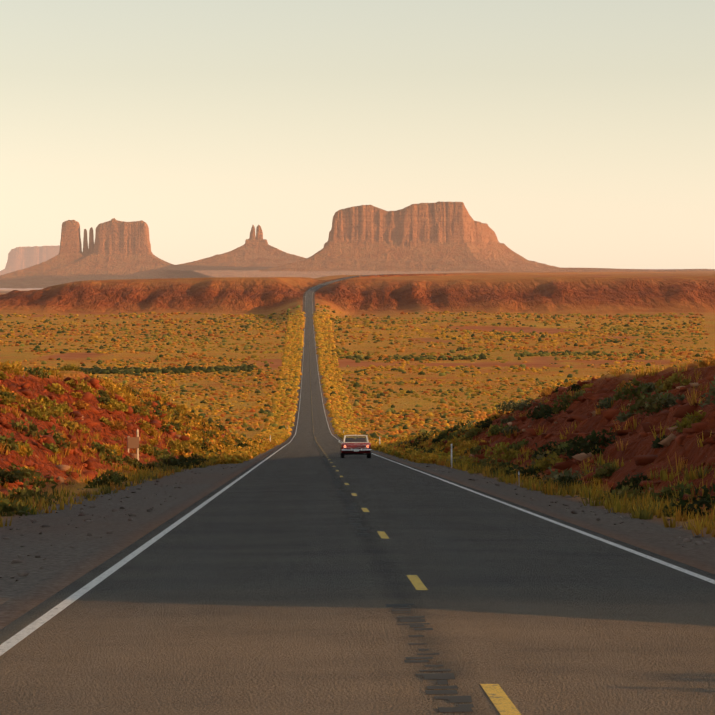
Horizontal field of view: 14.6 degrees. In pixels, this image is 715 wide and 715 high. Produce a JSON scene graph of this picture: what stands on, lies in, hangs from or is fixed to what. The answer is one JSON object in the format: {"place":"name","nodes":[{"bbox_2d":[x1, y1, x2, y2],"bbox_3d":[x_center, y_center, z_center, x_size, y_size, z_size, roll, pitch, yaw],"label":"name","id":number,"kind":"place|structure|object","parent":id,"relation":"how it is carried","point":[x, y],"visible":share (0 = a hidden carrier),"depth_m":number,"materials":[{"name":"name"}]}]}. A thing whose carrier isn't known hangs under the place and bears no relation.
{"place":"outdoors","nodes":[
{"label":"outdoors","id":0,"kind":"place"},
{"bbox_2d":[0,245,59,274],"bbox_3d":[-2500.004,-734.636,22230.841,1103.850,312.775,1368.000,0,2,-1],"label":"mesa","id":1,"kind":"structure","parent":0,"point":[20,258],"depth_m":21931.55,"materials":[{"name":"brown stone"}]},
{"bbox_2d":[0,218,214,288],"bbox_3d":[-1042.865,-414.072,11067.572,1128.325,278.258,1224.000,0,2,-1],"label":"buttes","id":2,"kind":"object","parent":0,"point":[116,249],"visible":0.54,"depth_m":10919.30,"materials":[{"name":"brown stone"}]},
{"bbox_2d":[161,225,305,270],"bbox_3d":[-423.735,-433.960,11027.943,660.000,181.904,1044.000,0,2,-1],"label":"butte","id":3,"kind":"object","parent":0,"point":[256,252],"visible":0.73,"depth_m":10823.35,"materials":[{"name":"brown stone"}]},
{"bbox_2d":[0,274,714,714],"bbox_3d":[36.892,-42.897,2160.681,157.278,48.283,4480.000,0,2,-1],"label":"road asphalt","id":4,"kind":"structure","parent":0,"point":[274,584],"depth_m":27.60,"materials":[{"name":"grey asphalt"}]},
{"bbox_2d":[0,290,308,655],"bbox_3d":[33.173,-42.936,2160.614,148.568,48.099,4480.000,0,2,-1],"label":"road edge line","id":5,"kind":"object","parent":4,"relation":"on","point":[12,641],"visible":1,"depth_m":33.33,"materials":[{"name":"white paint"}]},
{"bbox_2d":[338,435,370,457],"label":"car","id":6,"kind":"object","parent":4,"relation":"on","point":[357,446],"visible":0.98,"depth_m":174.11,"materials":[{"name":"red metal"}]},
{"bbox_2d":[314,441,473,711],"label":"tar patches","id":7,"kind":"object","parent":4,"relation":"on","point":[429,676],"visible":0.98,"depth_m":21.50,"materials":[{"name":"black asphalt"}]},
{"bbox_2d":[309,338,520,714],"bbox_3d":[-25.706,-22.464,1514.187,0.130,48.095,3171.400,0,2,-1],"label":"road centre dashes","id":8,"kind":"object","parent":4,"relation":"on","point":[500,699],"visible":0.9,"depth_m":18.92,"materials":[{"name":"yellow paint"}]},
{"bbox_2d":[312,281,714,583],"bbox_3d":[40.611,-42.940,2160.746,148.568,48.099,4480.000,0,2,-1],"label":"road edge line","id":9,"kind":"object","parent":4,"relation":"on","point":[647,556],"visible":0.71,"depth_m":48.22,"materials":[{"name":"white paint"}]},
{"bbox_2d":[0,271,714,628],"bbox_3d":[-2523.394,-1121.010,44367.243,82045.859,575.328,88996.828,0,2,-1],"label":"desert ground","id":10,"kind":"structure","parent":0,"point":[72,555],"depth_m":1365.36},
{"bbox_2d":[127,429,138,460],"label":"roadside sign","id":11,"kind":"object","parent":10,"relation":"on","point":[132,442],"visible":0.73,"depth_m":129.95,"materials":[{"name":"beige wood"}]},
{"bbox_2d":[84,370,509,456],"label":"valley bushes","id":12,"kind":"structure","parent":10,"relation":"on","point":[167,426],"depth_m":189.18,"materials":[{"name":"yellow plant"}]},
{"bbox_2d":[202,422,447,447],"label":"dark bushes","id":13,"kind":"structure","parent":10,"relation":"on","point":[417,438],"depth_m":232.71,"materials":[{"name":"green plant"}]},
{"bbox_2d":[169,431,489,463],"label":"verge bushes","id":14,"kind":"object","parent":10,"relation":"on","point":[246,454],"visible":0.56,"depth_m":180.08,"materials":[{"name":"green plant"}]},
{"bbox_2d":[0,450,709,580],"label":"shoulder rocks","id":15,"kind":"object","parent":10,"relation":"on","point":[150,509],"visible":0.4,"depth_m":60.58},
{"bbox_2d":[0,303,712,438],"bbox_3d":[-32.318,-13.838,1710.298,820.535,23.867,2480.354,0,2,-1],"label":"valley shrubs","id":16,"kind":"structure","parent":10,"relation":"on","point":[344,415],"depth_m":1524.05,"materials":[{"name":"yellow plant"}]},
{"bbox_2d":[0,353,714,516],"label":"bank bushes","id":17,"kind":"object","parent":10,"relation":"on","point":[111,404],"visible":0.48,"depth_m":107.46,"materials":[{"name":"green plant"}]},
{"bbox_2d":[0,357,714,536],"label":"verge grass","id":18,"kind":"structure","parent":10,"relation":"on","point":[647,509],"depth_m":82.62,"materials":[{"name":"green plant"}]},
{"bbox_2d":[0,374,714,502],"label":"shrubs","id":19,"kind":"object","parent":10,"relation":"on","point":[642,459],"visible":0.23,"depth_m":103.97,"materials":[{"name":"green plant"}]},
{"bbox_2d":[0,0,714,270],"label":"sky","id":20,"kind":"structure","parent":0,"point":[581,133],"materials":[{"name":"beige"}]},
{"bbox_2d":[192,269,660,277],"bbox_3d":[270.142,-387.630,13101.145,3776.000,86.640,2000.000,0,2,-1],"label":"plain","id":21,"kind":"structure","parent":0,"point":[247,273],"depth_m":12823.73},
{"bbox_2d":[259,201,714,271],"bbox_3d":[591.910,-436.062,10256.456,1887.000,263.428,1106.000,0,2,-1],"label":"mesa","id":22,"kind":"structure","parent":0,"point":[446,236],"depth_m":9976.77,"materials":[{"name":"brown stone"}]}
]}

